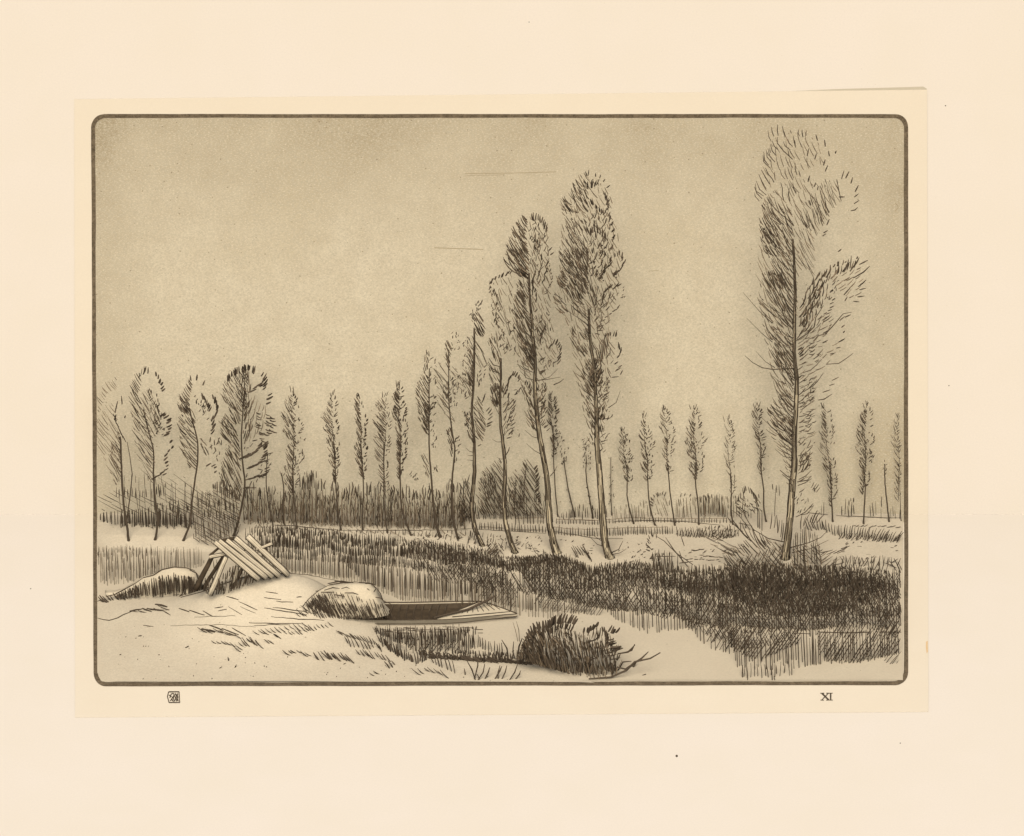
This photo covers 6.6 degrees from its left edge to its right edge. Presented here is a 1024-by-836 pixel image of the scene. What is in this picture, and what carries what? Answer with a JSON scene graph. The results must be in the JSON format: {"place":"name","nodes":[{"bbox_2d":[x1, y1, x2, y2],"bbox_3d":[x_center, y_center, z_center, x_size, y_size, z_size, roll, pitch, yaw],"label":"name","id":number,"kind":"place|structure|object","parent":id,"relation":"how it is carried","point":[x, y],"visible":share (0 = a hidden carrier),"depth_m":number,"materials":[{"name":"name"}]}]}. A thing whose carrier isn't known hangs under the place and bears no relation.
{"place":"outdoors","nodes":[
{"label":"outdoors","id":0,"kind":"place"},
{"bbox_2d":[95,117,903,521],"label":"sky","id":1,"kind":"structure","parent":0,"point":[309,263],"depth_m":394.45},
{"bbox_2d":[97,512,902,682],"bbox_3d":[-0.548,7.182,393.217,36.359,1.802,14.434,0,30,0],"label":"ground","id":2,"kind":"structure","parent":0,"point":[167,638],"depth_m":393.01,"materials":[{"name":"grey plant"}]},
{"bbox_2d":[95,378,132,541],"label":"poplar tree","id":3,"kind":"object","parent":2,"relation":"on","point":[121,476],"visible":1,"depth_m":395.38,"materials":[{"name":"black plant"}]},
{"bbox_2d":[128,367,173,540],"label":"poplar tree","id":4,"kind":"object","parent":2,"relation":"on","point":[169,420],"visible":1,"depth_m":394.79,"materials":[{"name":"black plant"}]},
{"bbox_2d":[96,474,211,528],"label":"undergrowth","id":5,"kind":"object","parent":2,"relation":"on","point":[177,515],"visible":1,"depth_m":398.20,"materials":[{"name":"black plant"}]},
{"bbox_2d":[98,566,221,602],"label":"straw heap","id":6,"kind":"object","parent":2,"relation":"on","point":[174,581],"visible":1,"depth_m":393.01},
{"bbox_2d":[176,375,221,540],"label":"poplar tree","id":7,"kind":"object","parent":2,"relation":"on","point":[186,410],"visible":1,"depth_m":394.69,"materials":[{"name":"black plant"}]},
{"bbox_2d":[193,480,241,544],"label":"shrub","id":8,"kind":"object","parent":2,"relation":"on","point":[209,515],"visible":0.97,"depth_m":396.77,"materials":[{"name":"black plant"}]},
{"bbox_2d":[193,534,289,595],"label":"pole frame","id":9,"kind":"object","parent":2,"relation":"on","point":[256,566],"visible":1,"depth_m":390.66,"materials":[{"name":"brown wood"}]},
{"bbox_2d":[219,364,276,536],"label":"poplar tree","id":10,"kind":"object","parent":2,"relation":"on","point":[245,406],"visible":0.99,"depth_m":395.11,"materials":[{"name":"black plant"}]},
{"bbox_2d":[264,453,273,526],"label":"poplar tree","id":11,"kind":"object","parent":2,"relation":"on","point":[266,461],"visible":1,"depth_m":397.54,"materials":[{"name":"black plant"}]},
{"bbox_2d":[280,472,284,524],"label":"poplar tree","id":12,"kind":"object","parent":2,"relation":"on","point":[283,498],"visible":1,"depth_m":398.00,"materials":[{"name":"black plant"}]},
{"bbox_2d":[281,388,305,528],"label":"poplar tree","id":13,"kind":"object","parent":2,"relation":"on","point":[291,459],"visible":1,"depth_m":396.38,"materials":[{"name":"black plant"}]},
{"bbox_2d":[120,606,520,679],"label":"grass","id":14,"kind":"structure","parent":2,"relation":"on","point":[327,654],"depth_m":388.80,"materials":[{"name":"black plant"}]},
{"bbox_2d":[321,390,341,530],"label":"poplar tree","id":15,"kind":"object","parent":2,"relation":"on","point":[334,458],"visible":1,"depth_m":396.11,"materials":[{"name":"black plant"}]},
{"bbox_2d":[296,580,394,619],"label":"tussock","id":16,"kind":"object","parent":2,"relation":"on","point":[350,600],"visible":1,"depth_m":390.77,"materials":[{"name":"plant"}]},
{"bbox_2d":[243,470,465,528],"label":"undergrowth","id":17,"kind":"object","parent":2,"relation":"on","point":[324,512],"visible":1,"depth_m":398.25,"materials":[{"name":"grey plant"}]},
{"bbox_2d":[354,393,367,529],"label":"poplar tree","id":18,"kind":"object","parent":2,"relation":"on","point":[360,445],"visible":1,"depth_m":395.94,"materials":[{"name":"black plant"}]},
{"bbox_2d":[372,392,391,532],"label":"poplar tree","id":19,"kind":"object","parent":2,"relation":"on","point":[379,427],"visible":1,"depth_m":395.81,"materials":[{"name":"black plant"}]},
{"bbox_2d":[392,381,411,535],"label":"poplar tree","id":20,"kind":"object","parent":2,"relation":"on","point":[398,442],"visible":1,"depth_m":395.26,"materials":[{"name":"black plant"}]},
{"bbox_2d":[409,350,441,537],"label":"poplar tree","id":21,"kind":"object","parent":2,"relation":"on","point":[427,411],"visible":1,"depth_m":394.46,"materials":[{"name":"black plant"}]},
{"bbox_2d":[337,631,532,664],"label":"grass","id":22,"kind":"structure","parent":2,"relation":"on","point":[493,659],"depth_m":388.87,"materials":[{"name":"black plant"}]},
{"bbox_2d":[434,332,465,538],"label":"poplar tree","id":23,"kind":"object","parent":2,"relation":"on","point":[451,442],"visible":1,"depth_m":394.25,"materials":[{"name":"black plant"}]},
{"bbox_2d":[459,475,470,522],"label":"shrub","id":24,"kind":"object","parent":2,"relation":"on","point":[467,486],"visible":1,"depth_m":398.61,"materials":[{"name":"black plant"}]},
{"bbox_2d":[459,300,492,546],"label":"poplar tree","id":25,"kind":"object","parent":2,"relation":"on","point":[471,382],"visible":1,"depth_m":393.60,"materials":[{"name":"black plant"}]},
{"bbox_2d":[478,459,502,514],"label":"shrub","id":26,"kind":"object","parent":2,"relation":"on","point":[491,491],"visible":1,"depth_m":398.31,"materials":[{"name":"black plant"}]},
{"bbox_2d":[486,538,503,556],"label":"shrub","id":27,"kind":"object","parent":2,"relation":"on","point":[491,551],"visible":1,"depth_m":396.33,"materials":[{"name":"black plant"}]},
{"bbox_2d":[487,271,521,553],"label":"poplar tree","id":28,"kind":"object","parent":2,"relation":"on","point":[497,402],"visible":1,"depth_m":392.54,"materials":[{"name":"black plant"}]},
{"bbox_2d":[479,521,545,532],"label":"picket fence","id":29,"kind":"object","parent":2,"relation":"on","point":[499,527],"visible":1,"depth_m":398.30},
{"bbox_2d":[509,460,541,515],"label":"shrub","id":30,"kind":"object","parent":2,"relation":"on","point":[523,491],"visible":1,"depth_m":398.35,"materials":[{"name":"black plant"}]},
{"bbox_2d":[515,512,544,524],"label":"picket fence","id":31,"kind":"object","parent":2,"relation":"on","point":[530,519],"visible":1,"depth_m":398.92,"materials":[{"name":"grey wood"}]},
{"bbox_2d":[503,212,561,554],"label":"poplar tree","id":32,"kind":"object","parent":2,"relation":"on","point":[554,545],"visible":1,"depth_m":390.98,"materials":[{"name":"black plant"}]},
{"bbox_2d":[547,391,559,516],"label":"poplar tree","id":33,"kind":"object","parent":2,"relation":"on","point":[553,435],"visible":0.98,"depth_m":397.40,"materials":[{"name":"black plant"}]},
{"bbox_2d":[558,431,574,516],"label":"poplar tree","id":34,"kind":"object","parent":2,"relation":"on","point":[563,461],"visible":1,"depth_m":398.47,"materials":[{"name":"black plant"}]},
{"bbox_2d":[245,524,901,633],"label":"grass","id":35,"kind":"structure","parent":2,"relation":"on","point":[788,582],"depth_m":393.23,"materials":[{"name":"black plant"}]},
{"bbox_2d":[254,519,903,574],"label":"grass","id":36,"kind":"structure","parent":2,"relation":"on","point":[730,529],"depth_m":397.18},
{"bbox_2d":[516,613,659,679],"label":"bush","id":37,"kind":"object","parent":2,"relation":"on","point":[539,658],"visible":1,"depth_m":387.30,"materials":[{"name":"black plant"}]},
{"bbox_2d":[582,442,593,518],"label":"poplar tree","id":38,"kind":"object","parent":2,"relation":"on","point":[586,463],"visible":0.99,"depth_m":398.44,"materials":[{"name":"black plant"}]},
{"bbox_2d":[553,170,625,559],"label":"poplar tree","id":39,"kind":"object","parent":2,"relation":"on","point":[593,377],"visible":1,"depth_m":389.84,"materials":[{"name":"black plant"}]},
{"bbox_2d":[609,462,614,515],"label":"poplar tree","id":40,"kind":"object","parent":2,"relation":"on","point":[609,493],"visible":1,"depth_m":399.27,"materials":[{"name":"black plant"}]},
{"bbox_2d":[558,525,672,535],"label":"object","id":41,"kind":"object","parent":2,"relation":"on","point":[634,527],"visible":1,"depth_m":398.00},
{"bbox_2d":[618,427,634,523],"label":"poplar tree","id":42,"kind":"object","parent":2,"relation":"on","point":[625,462],"visible":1,"depth_m":397.43,"materials":[{"name":"black plant"}]},
{"bbox_2d":[556,517,726,524],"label":"picket fence","id":43,"kind":"object","parent":2,"relation":"on","point":[681,518],"visible":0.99,"depth_m":399.08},
{"bbox_2d":[638,413,655,525],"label":"poplar tree","id":44,"kind":"object","parent":2,"relation":"on","point":[647,460],"visible":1,"depth_m":397.18,"materials":[{"name":"black plant"}]},
{"bbox_2d":[650,492,667,516],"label":"shrub","id":45,"kind":"object","parent":2,"relation":"on","point":[658,502],"visible":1,"depth_m":399.25,"materials":[{"name":"black plant"}]},
{"bbox_2d":[659,405,675,525],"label":"poplar tree","id":46,"kind":"object","parent":2,"relation":"on","point":[666,453],"visible":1,"depth_m":396.90,"materials":[{"name":"black plant"}]},
{"bbox_2d":[462,477,899,519],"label":"hedge","id":47,"kind":"object","parent":2,"relation":"on","point":[704,508],"visible":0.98,"depth_m":399.26,"materials":[{"name":"grey plant"}]},
{"bbox_2d":[646,532,722,571],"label":"shrub","id":48,"kind":"object","parent":2,"relation":"on","point":[658,556],"visible":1,"depth_m":394.97,"materials":[{"name":"black plant"}]},
{"bbox_2d":[685,404,707,524],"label":"poplar tree","id":49,"kind":"object","parent":2,"relation":"on","point":[696,469],"visible":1,"depth_m":397.10,"materials":[{"name":"black plant"}]},
{"bbox_2d":[723,414,736,524],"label":"poplar tree","id":50,"kind":"object","parent":2,"relation":"on","point":[731,484],"visible":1,"depth_m":397.41,"materials":[{"name":"black plant"}]},
{"bbox_2d":[732,486,759,531],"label":"shrub","id":51,"kind":"object","parent":2,"relation":"on","point":[755,498],"visible":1,"depth_m":397.87,"materials":[{"name":"black plant"}]},
{"bbox_2d":[751,403,766,521],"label":"poplar tree","id":52,"kind":"object","parent":2,"relation":"on","point":[760,448],"visible":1,"depth_m":397.18,"materials":[{"name":"black plant"}]},
{"bbox_2d":[702,510,848,569],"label":"shrub","id":53,"kind":"object","parent":2,"relation":"on","point":[764,542],"visible":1,"depth_m":394.78,"materials":[{"name":"black plant"}]},
{"bbox_2d":[743,124,869,560],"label":"poplar tree","id":54,"kind":"object","parent":2,"relation":"on","point":[786,545],"visible":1,"depth_m":389.92,"materials":[{"name":"black plant"}]},
{"bbox_2d":[818,402,837,521],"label":"poplar tree","id":55,"kind":"object","parent":2,"relation":"on","point":[827,467],"visible":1,"depth_m":397.69,"materials":[{"name":"black plant"}]},
{"bbox_2d":[855,400,874,523],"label":"poplar tree","id":56,"kind":"object","parent":2,"relation":"on","point":[862,459],"visible":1,"depth_m":397.21,"materials":[{"name":"black plant"}]},
{"bbox_2d":[883,460,889,521],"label":"poplar tree","id":57,"kind":"object","parent":2,"relation":"on","point":[885,491],"visible":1,"depth_m":398.44,"materials":[{"name":"black plant"}]},
{"bbox_2d":[891,413,901,520],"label":"poplar tree","id":58,"kind":"object","parent":2,"relation":"on","point":[896,462],"visible":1,"depth_m":397.94,"materials":[{"name":"black plant"}]},
{"bbox_2d":[97,539,902,679],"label":"river","id":59,"kind":"structure","parent":0,"point":[685,654],"depth_m":390.81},
{"bbox_2d":[358,601,516,624],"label":"punt","id":60,"kind":"object","parent":59,"relation":"on","point":[412,613],"visible":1,"depth_m":392.10,"materials":[{"name":"brown wood"}]},
{"bbox_2d":[433,595,496,618],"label":"punt pole","id":61,"kind":"object","parent":60,"relation":"on","point":[476,605],"visible":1,"depth_m":391.93,"materials":[{"name":"wood"}]},
{"bbox_2d":[375,624,502,656],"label":"reeds","id":62,"kind":"object","parent":59,"relation":"on","point":[440,637],"visible":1,"depth_m":389.66,"materials":[{"name":"black plant"}]},
{"bbox_2d":[97,546,900,679],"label":"reeds","id":63,"kind":"object","parent":59,"relation":"on","point":[470,592],"visible":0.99,"depth_m":392.22,"materials":[{"name":"black plant"}]},
{"bbox_2d":[0,0,1023,835],"bbox_3d":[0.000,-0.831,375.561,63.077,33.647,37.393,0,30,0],"label":"mount sheet","id":64,"kind":"object","parent":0,"point":[950,762],"visible":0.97,"depth_m":387.77,"materials":[{"name":"paper"}]},
{"bbox_2d":[74,87,927,717],"bbox_3d":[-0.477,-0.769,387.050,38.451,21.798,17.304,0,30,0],"label":"print sheet","id":65,"kind":"object","parent":64,"relation":"on","point":[908,693],"visible":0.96,"depth_m":389.49,"materials":[{"name":"paper"}]},
{"bbox_2d":[390,629,900,633],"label":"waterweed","id":66,"kind":"object","parent":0,"point":[798,633],"visible":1,"depth_m":390.97,"materials":[{"name":"black plant"}]}
]}

